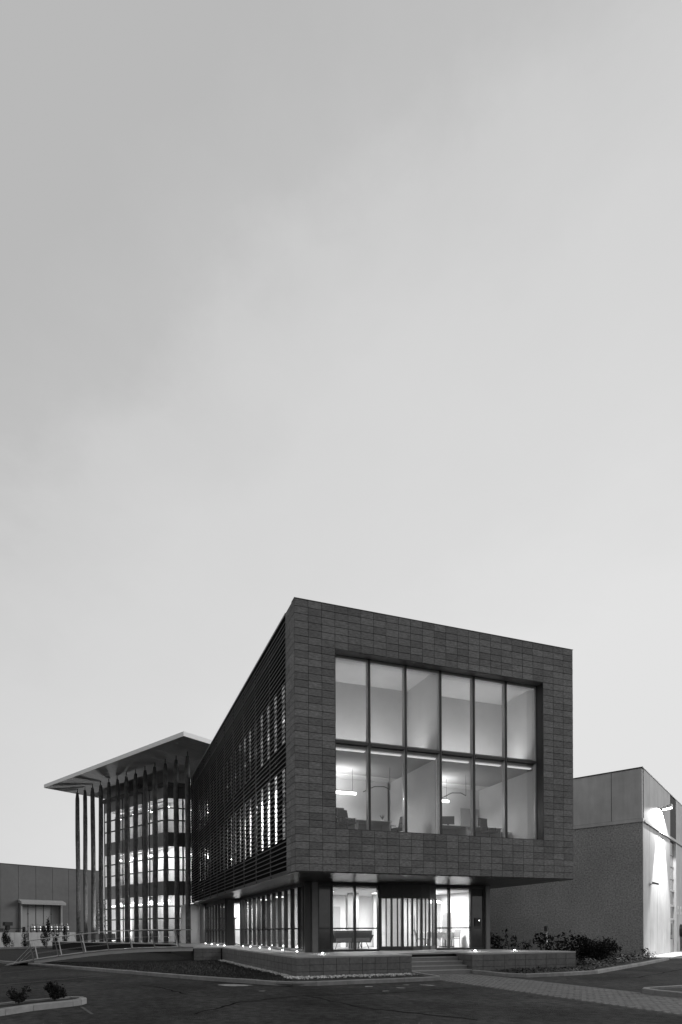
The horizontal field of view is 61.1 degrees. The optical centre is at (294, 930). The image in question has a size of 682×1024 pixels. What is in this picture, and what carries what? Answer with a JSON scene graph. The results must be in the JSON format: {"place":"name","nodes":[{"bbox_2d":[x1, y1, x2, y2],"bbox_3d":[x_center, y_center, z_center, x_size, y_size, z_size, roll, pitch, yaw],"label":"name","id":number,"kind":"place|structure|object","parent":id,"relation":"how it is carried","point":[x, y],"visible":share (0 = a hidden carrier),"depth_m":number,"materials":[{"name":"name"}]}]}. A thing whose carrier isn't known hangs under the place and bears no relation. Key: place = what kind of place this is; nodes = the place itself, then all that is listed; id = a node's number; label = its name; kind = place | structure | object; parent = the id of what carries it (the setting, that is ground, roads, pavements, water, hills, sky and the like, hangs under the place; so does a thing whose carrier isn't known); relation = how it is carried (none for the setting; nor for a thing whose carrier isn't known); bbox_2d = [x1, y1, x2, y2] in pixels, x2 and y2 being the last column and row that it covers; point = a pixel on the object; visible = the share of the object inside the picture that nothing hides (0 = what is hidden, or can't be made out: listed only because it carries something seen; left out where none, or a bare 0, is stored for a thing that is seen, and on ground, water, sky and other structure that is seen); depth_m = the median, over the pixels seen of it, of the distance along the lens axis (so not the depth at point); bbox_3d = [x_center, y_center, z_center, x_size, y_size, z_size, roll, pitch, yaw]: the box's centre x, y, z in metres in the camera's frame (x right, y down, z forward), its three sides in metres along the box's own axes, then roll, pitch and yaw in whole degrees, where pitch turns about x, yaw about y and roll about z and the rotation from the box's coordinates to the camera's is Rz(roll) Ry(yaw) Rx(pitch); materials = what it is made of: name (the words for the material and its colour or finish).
{"place":"outdoors","nodes":[
{"label":"outdoors","id":0,"kind":"place"},
{"bbox_2d":[0,949,426,984],"bbox_3d":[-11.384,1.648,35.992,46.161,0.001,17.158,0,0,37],"label":"lawn","id":1,"kind":"structure","parent":0,"point":[15,955],"depth_m":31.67,"materials":[{"name":"plant"}]},
{"bbox_2d":[218,959,417,979],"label":"pebbles","id":2,"kind":"object","parent":1,"relation":"on","point":[308,976],"visible":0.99,"depth_m":20.20,"materials":[{"name":"grey gravel"}]},
{"bbox_2d":[0,933,681,1023],"bbox_3d":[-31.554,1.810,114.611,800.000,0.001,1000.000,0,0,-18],"label":"asphalt yard","id":3,"kind":"structure","parent":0,"point":[120,1001],"depth_m":13.33,"materials":[{"name":"grey asphalt"}]},
{"bbox_2d":[1,928,13,946],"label":"conifer","id":4,"kind":"object","parent":3,"relation":"on","point":[6,938],"visible":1,"depth_m":59.98,"materials":[{"name":"black plant"}]},
{"bbox_2d":[0,960,17,964],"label":"kerb","id":5,"kind":"structure","parent":3,"relation":"on","point":[6,962],"depth_m":30.23,"materials":[{"name":"concrete"}]},
{"bbox_2d":[20,931,27,946],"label":"conifer","id":6,"kind":"object","parent":3,"relation":"on","point":[24,944],"visible":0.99,"depth_m":59.99,"materials":[{"name":"black plant"}]},
{"bbox_2d":[0,946,51,948],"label":"kerb","id":7,"kind":"structure","parent":3,"relation":"on","point":[28,947],"depth_m":58.00,"materials":[{"name":"concrete"}]},
{"bbox_2d":[0,999,71,1007],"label":"island bed","id":8,"kind":"object","parent":3,"relation":"on","point":[11,1005],"visible":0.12,"depth_m":12.52,"materials":[{"name":"soil"}]},
{"bbox_2d":[6,985,31,1003],"bbox_3d":[-5.909,1.374,12.361,0.485,0.425,0.490,0,0,43],"label":"bush","id":9,"kind":"object","parent":8,"relation":"on","point":[17,997],"visible":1,"depth_m":12.32,"materials":[{"name":"black plant"}]},
{"bbox_2d":[43,981,66,1000],"bbox_3d":[-5.396,1.337,12.988,0.452,0.492,0.553,0,0,5],"label":"bush","id":10,"kind":"object","parent":8,"relation":"on","point":[56,993],"visible":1,"depth_m":12.87,"materials":[{"name":"black plant"}]},
{"bbox_2d":[0,932,75,946],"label":"loading dock","id":11,"kind":"object","parent":3,"relation":"on","point":[16,938],"visible":0.43,"depth_m":64.56,"materials":[{"name":"concrete"}]},
{"bbox_2d":[0,922,25,931],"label":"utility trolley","id":12,"kind":"object","parent":11,"relation":"on","point":[7,925],"visible":0.89,"depth_m":62.96,"materials":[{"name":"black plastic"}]},
{"bbox_2d":[30,924,35,931],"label":"steel keg","id":13,"kind":"object","parent":11,"relation":"on","point":[32,928],"visible":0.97,"depth_m":64.84,"materials":[{"name":"silver metal"}]},
{"bbox_2d":[36,924,41,931],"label":"steel keg","id":14,"kind":"object","parent":11,"relation":"on","point":[38,928],"visible":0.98,"depth_m":65.34,"materials":[{"name":"silver metal"}]},
{"bbox_2d":[58,924,63,931],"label":"steel keg","id":15,"kind":"object","parent":11,"relation":"on","point":[60,928],"visible":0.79,"depth_m":67.28,"materials":[{"name":"silver metal"}]},
{"bbox_2d":[0,996,86,1015],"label":"kerb","id":16,"kind":"structure","parent":3,"relation":"on","point":[76,1000],"depth_m":12.37,"materials":[{"name":"concrete"}]},
{"bbox_2d":[40,918,50,947],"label":"conifer","id":17,"kind":"object","parent":3,"relation":"on","point":[46,931],"visible":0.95,"depth_m":59.04,"materials":[{"name":"black plant"}]},
{"bbox_2d":[0,863,98,939],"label":"warehouse","id":18,"kind":"structure","parent":3,"relation":"on","point":[30,895],"depth_m":75.95,"materials":[{"name":"metal"}]},
{"bbox_2d":[22,904,57,931],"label":"loading door","id":19,"kind":"structure","parent":18,"relation":"in","point":[34,914],"depth_m":76.06,"materials":[{"name":"metal"}]},
{"bbox_2d":[50,929,58,940],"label":"conifer","id":20,"kind":"object","parent":3,"relation":"on","point":[56,939],"visible":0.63,"depth_m":59.76,"materials":[{"name":"black plant"}]},
{"bbox_2d":[62,924,68,940],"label":"conifer","id":21,"kind":"object","parent":3,"relation":"on","point":[64,933],"visible":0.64,"depth_m":59.04,"materials":[{"name":"black plant"}]},
{"bbox_2d":[5,929,192,965],"bbox_3d":[-10.081,0.825,30.555,9.404,1.812,1.614,0,0,-18],"label":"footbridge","id":22,"kind":"object","parent":3,"relation":"on","point":[108,951],"visible":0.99,"depth_m":30.15,"materials":[{"name":"metal"}]},
{"bbox_2d":[24,979,183,993],"bbox_3d":[-5.940,1.676,18.012,8.510,0.001,1.004,0,0,37],"label":"tar seam","id":23,"kind":"object","parent":3,"relation":"on","point":[126,984],"visible":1,"depth_m":17.58,"materials":[{"name":"black asphalt"}]},
{"bbox_2d":[219,984,247,985],"bbox_3d":[-1.840,1.655,17.557,1.056,0.001,0.643,0,0,36],"label":"worn marking","id":24,"kind":"object","parent":3,"relation":"on","point":[233,985],"visible":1,"depth_m":17.46,"materials":[{"name":"paint"}]},
{"bbox_2d":[28,963,440,985],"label":"kerb","id":25,"kind":"structure","parent":3,"relation":"on","point":[313,983],"depth_m":18.52,"materials":[{"name":"concrete"}]},
{"bbox_2d":[51,939,575,976],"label":"terrace","id":26,"kind":"structure","parent":3,"relation":"on","point":[294,963],"depth_m":22.50,"materials":[{"name":"concrete"}]},
{"bbox_2d":[96,891,106,933],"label":"young tree","id":27,"kind":"object","parent":26,"relation":"on","point":[97,922],"visible":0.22,"depth_m":56.03,"materials":[{"name":"black plant"}]},
{"bbox_2d":[44,731,220,943],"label":"canopy tower","id":28,"kind":"structure","parent":26,"relation":"on","point":[154,774],"depth_m":48.72,"materials":[{"name":"metal"}]},
{"bbox_2d":[234,916,239,944],"bbox_3d":[-3.769,-0.070,36.334,0.482,1.916,0.498,0,0,22],"label":"coat stand","id":29,"kind":"object","parent":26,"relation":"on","point":[235,917],"visible":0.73,"depth_m":36.32,"materials":[{"name":"white plastic"}]},
{"bbox_2d":[181,597,573,951],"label":"office building","id":30,"kind":"structure","parent":26,"relation":"on","point":[412,715],"depth_m":23.42,"materials":[{"name":"brick"}]},
{"bbox_2d":[333,906,340,947],"bbox_3d":[1.957,-0.200,29.361,0.840,2.100,0.110,0,0,-18],"label":"lobby door","id":31,"kind":"structure","parent":30,"relation":"attached to","point":[336,917],"depth_m":29.41,"materials":[{"name":"metal"}]},
{"bbox_2d":[333,906,340,947],"bbox_3d":[1.951,-0.200,29.380,0.840,2.100,0.070,0,0,-18],"label":"door leaf","id":32,"kind":"structure","parent":31,"relation":"in","point":[336,910],"depth_m":29.41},
{"bbox_2d":[336,769,356,794],"bbox_3d":[1.824,-6.135,23.503,1.500,1.049,0.140,0,0,-18],"label":"pendant lamp","id":33,"kind":"object","parent":30,"relation":"hanging from","point":[348,792],"visible":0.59,"depth_m":23.59,"materials":[{"name":"white"}]},
{"bbox_2d":[336,817,356,828],"bbox_3d":[1.629,-3.913,22.064,1.300,0.750,0.800,0,0,-18],"label":"office desk","id":34,"kind":"object","parent":30,"relation":"on","point":[345,827],"visible":0.16,"depth_m":22.24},
{"bbox_2d":[338,809,355,828],"bbox_3d":[1.966,-4.075,21.522,0.597,1.030,0.642,0,0,-30],"label":"office chair","id":35,"kind":"object","parent":30,"relation":"on","point":[343,817],"visible":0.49,"depth_m":21.63,"materials":[{"name":"grey fabric"}]},
{"bbox_2d":[333,930,373,948],"bbox_3d":[2.591,0.410,27.163,2.240,0.886,0.920,0,0,-21],"label":"sofa","id":36,"kind":"object","parent":30,"relation":"on","point":[346,936],"visible":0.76,"depth_m":26.74,"materials":[{"name":"grey fabric"}]},
{"bbox_2d":[356,819,390,830],"bbox_3d":[2.989,-3.920,22.728,1.500,0.750,0.800,0,0,-18],"label":"office desk","id":37,"kind":"object","parent":30,"relation":"on","point":[378,825],"visible":0.34,"depth_m":22.84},
{"bbox_2d":[391,816,402,831],"bbox_3d":[4.123,-4.086,22.896,0.642,1.030,0.598,0,0,-28],"label":"office chair","id":38,"kind":"object","parent":30,"relation":"on","point":[399,828],"visible":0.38,"depth_m":22.89,"materials":[{"name":"grey fabric"}]},
{"bbox_2d":[335,655,536,838],"bbox_3d":[5.555,-6.790,22.139,8.994,6.311,0.350,0,0,-18],"label":"window","id":39,"kind":"structure","parent":30,"relation":"in","point":[368,744],"depth_m":22.05,"materials":[{"name":"metal"}]},
{"bbox_2d":[423,932,453,947],"bbox_3d":[7.033,0.439,28.374,1.520,0.770,0.730,0,0,-18],"label":"display table","id":40,"kind":"object","parent":30,"relation":"on","point":[440,935],"visible":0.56,"depth_m":28.08,"materials":[{"name":"white fabric"}]},
{"bbox_2d":[442,779,448,802],"bbox_3d":[6.251,-6.157,25.084,1.100,1.049,0.140,0,0,-18],"label":"pendant lamp","id":41,"kind":"object","parent":30,"relation":"hanging from","point":[446,800],"visible":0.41,"depth_m":25.21,"materials":[{"name":"white"}]},
{"bbox_2d":[439,913,452,946],"bbox_3d":[7.737,-0.054,29.258,0.640,1.750,0.320,0,0,-18],"label":"display board","id":42,"kind":"object","parent":30,"relation":"on","point":[443,919],"visible":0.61,"depth_m":29.19,"materials":[{"name":"metal"}]},
{"bbox_2d":[442,825,467,835],"bbox_3d":[6.357,-3.937,23.850,1.400,0.750,0.800,0,0,-18],"label":"office desk","id":43,"kind":"object","parent":30,"relation":"on","point":[453,830],"visible":0.32,"depth_m":24.02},
{"bbox_2d":[442,816,453,824],"bbox_3d":[6.386,-4.542,23.913,0.540,0.460,0.180,0,0,-1],"label":"monitor","id":44,"kind":"object","parent":43,"relation":"on","point":[447,820],"visible":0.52,"depth_m":23.89,"materials":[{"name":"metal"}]},
{"bbox_2d":[451,929,460,946],"bbox_3d":[7.859,0.371,28.257,0.562,0.901,0.445,0,0,-34],"label":"chair","id":45,"kind":"object","parent":30,"relation":"on","point":[457,932],"visible":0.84,"depth_m":28.32,"materials":[{"name":"fabric"}]},
{"bbox_2d":[474,918,480,925],"bbox_3d":[8.458,-0.403,26.520,0.320,0.380,0.041,0,0,-18],"label":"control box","id":46,"kind":"object","parent":30,"relation":"attached to","point":[477,921],"visible":1,"depth_m":26.50,"materials":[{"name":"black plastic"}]},
{"bbox_2d":[467,826,501,836],"bbox_3d":[7.875,-3.945,24.356,1.600,0.750,0.800,0,0,-18],"label":"office desk","id":47,"kind":"object","parent":30,"relation":"on","point":[479,831],"visible":0.2,"depth_m":24.33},
{"bbox_2d":[477,818,486,825],"bbox_3d":[7.967,-4.550,24.388,0.540,0.460,0.180,0,0,-27],"label":"monitor","id":48,"kind":"object","parent":47,"relation":"on","point":[478,822],"visible":0.24,"depth_m":24.29,"materials":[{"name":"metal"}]},
{"bbox_2d":[479,819,497,836],"bbox_3d":[8.003,-4.106,23.639,0.597,1.030,0.642,0,0,-36],"label":"office chair","id":49,"kind":"object","parent":30,"relation":"on","point":[484,827],"visible":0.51,"depth_m":23.71,"materials":[{"name":"grey fabric"}]},
{"bbox_2d":[195,987,464,1013],"bbox_3d":[1.090,1.641,14.492,8.587,0.001,1.311,0,0,-36],"label":"tar seam","id":50,"kind":"object","parent":3,"relation":"on","point":[306,995],"visible":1,"depth_m":14.03,"materials":[{"name":"black asphalt"}]},
{"bbox_2d":[303,995,475,1019],"bbox_3d":[1.607,1.638,12.458,0.509,0.001,5.215,0,0,-37],"label":"tar seam","id":51,"kind":"object","parent":3,"relation":"on","point":[392,1010],"visible":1,"depth_m":11.67,"materials":[{"name":"black asphalt"}]},
{"bbox_2d":[436,766,681,956],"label":"concrete hall","id":52,"kind":"structure","parent":3,"relation":"on","point":[627,833],"depth_m":34.53,"materials":[{"name":"concrete"}]},
{"bbox_2d":[660,804,672,811],"bbox_3d":[23.523,-7.759,36.349,0.628,0.420,0.480,0,0,42],"label":"wall floodlight","id":53,"kind":"object","parent":52,"relation":"attached to","point":[669,806],"depth_m":36.22,"materials":[{"name":"metal"}]},
{"bbox_2d":[670,920,673,951],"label":"door","id":54,"kind":"structure","parent":52,"relation":"in","point":[671,922],"depth_m":40.26,"materials":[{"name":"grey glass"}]},
{"bbox_2d":[444,981,681,1015],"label":"drain channel","id":55,"kind":"object","parent":3,"relation":"on","point":[574,1000],"visible":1,"depth_m":13.15,"materials":[{"name":"grey concrete"}]},
{"bbox_2d":[472,957,668,977],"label":"kerb","id":56,"kind":"structure","parent":3,"relation":"on","point":[572,973],"depth_m":20.98,"materials":[{"name":"concrete"}]},
{"bbox_2d":[492,957,660,973],"bbox_3d":[10.678,1.526,35.321,15.800,0.001,27.150,0,0,-18],"label":"planting bed","id":57,"kind":"object","parent":3,"relation":"on","point":[619,964],"visible":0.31,"depth_m":24.50,"materials":[{"name":"grey gravel"}]},
{"bbox_2d":[490,932,504,948],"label":"shrub","id":58,"kind":"object","parent":57,"relation":"on","point":[493,941],"visible":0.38,"depth_m":30.55,"materials":[{"name":"black plant"}]},
{"bbox_2d":[502,929,519,949],"bbox_3d":[11.550,0.684,31.006,1.131,1.680,0.778,0,0,-29],"label":"shrub","id":59,"kind":"object","parent":57,"relation":"on","point":[512,938],"visible":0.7,"depth_m":31.09,"materials":[{"name":"black plant"}]},
{"bbox_2d":[516,941,531,949],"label":"shrub","id":60,"kind":"object","parent":57,"relation":"on","point":[527,946],"visible":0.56,"depth_m":31.46,"materials":[{"name":"black plant"}]},
{"bbox_2d":[544,926,547,949],"bbox_3d":[13.496,0.612,30.807,0.200,1.800,0.200,0,0,-18],"label":"bollard light","id":61,"kind":"object","parent":57,"relation":"on","point":[546,929],"visible":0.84,"depth_m":30.74,"materials":[{"name":"metal"}]},
{"bbox_2d":[532,932,560,949],"bbox_3d":[13.297,0.803,30.536,1.353,1.496,1.348,0,0,-19],"label":"shrub","id":62,"kind":"object","parent":57,"relation":"on","point":[539,940],"visible":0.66,"depth_m":30.59,"materials":[{"name":"black plant"}]},
{"bbox_2d":[546,930,585,957],"bbox_3d":[12.537,0.728,26.562,1.608,1.589,1.433,0,0,11],"label":"shrub","id":63,"kind":"object","parent":57,"relation":"on","point":[564,943],"visible":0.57,"depth_m":26.45,"materials":[{"name":"black plant"}]},
{"bbox_2d":[496,951,656,973],"bbox_3d":[11.775,1.286,27.720,7.355,0.539,15.656,0,0,42],"label":"ground cover","id":64,"kind":"object","parent":57,"relation":"on","point":[604,962],"visible":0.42,"depth_m":24.17,"materials":[{"name":"grey plant"}]},
{"bbox_2d":[569,933,611,961],"bbox_3d":[13.663,0.792,26.575,1.855,1.450,1.722,0,0,41],"label":"shrub","id":65,"kind":"object","parent":57,"relation":"on","point":[600,949],"visible":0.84,"depth_m":26.40,"materials":[{"name":"black plant"}]},
{"bbox_2d":[589,936,622,960],"bbox_3d":[15.265,0.875,28.477,1.640,1.269,1.371,0,0,1],"label":"shrub","id":66,"kind":"object","parent":57,"relation":"on","point":[612,945],"visible":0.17,"depth_m":28.16,"materials":[{"name":"black plant"}]},
{"bbox_2d":[642,985,681,996],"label":"kerb","id":67,"kind":"structure","parent":3,"relation":"on","point":[652,990],"depth_m":14.43,"materials":[{"name":"concrete"}]},
{"bbox_2d":[658,988,681,991],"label":"side bed","id":68,"kind":"object","parent":3,"relation":"on","point":[677,989],"depth_m":14.92,"materials":[{"name":"soil"}]},
{"bbox_2d":[679,924,681,950],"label":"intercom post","id":69,"kind":"object","parent":3,"relation":"on","point":[680,929],"visible":0.29,"depth_m":42.06,"materials":[{"name":"metal"}]},
{"bbox_2d":[0,0,681,933],"label":"sky","id":70,"kind":"structure","parent":0,"point":[368,305],"materials":[{"name":"grey"}]},
{"bbox_2d":[460,808,478,826],"bbox_3d":[8.308,-4.672,27.158,1.000,2.200,0.120,0,0,-18],"label":"office door","id":71,"kind":"structure","parent":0,"point":[464,816],"depth_m":27.09,"materials":[{"name":"metal"}]},
{"bbox_2d":[460,808,478,826],"bbox_3d":[8.298,-4.672,27.186,1.000,2.200,0.060,0,0,-18],"label":"door leaf","id":72,"kind":"structure","parent":71,"relation":"in","point":[464,813],"depth_m":27.09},
{"bbox_2d":[433,973,681,1014],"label":"path","id":73,"kind":"structure","parent":0,"point":[650,1002],"depth_m":14.96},
{"bbox_2d":[412,972,440,976],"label":"kerb","id":74,"kind":"structure","parent":73,"relation":"on","point":[423,974],"depth_m":20.12,"materials":[{"name":"concrete"}]},
{"bbox_2d":[650,951,681,958],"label":"side pavement","id":75,"kind":"structure","parent":0,"point":[671,955],"depth_m":34.59,"materials":[{"name":"white concrete"}]}
]}

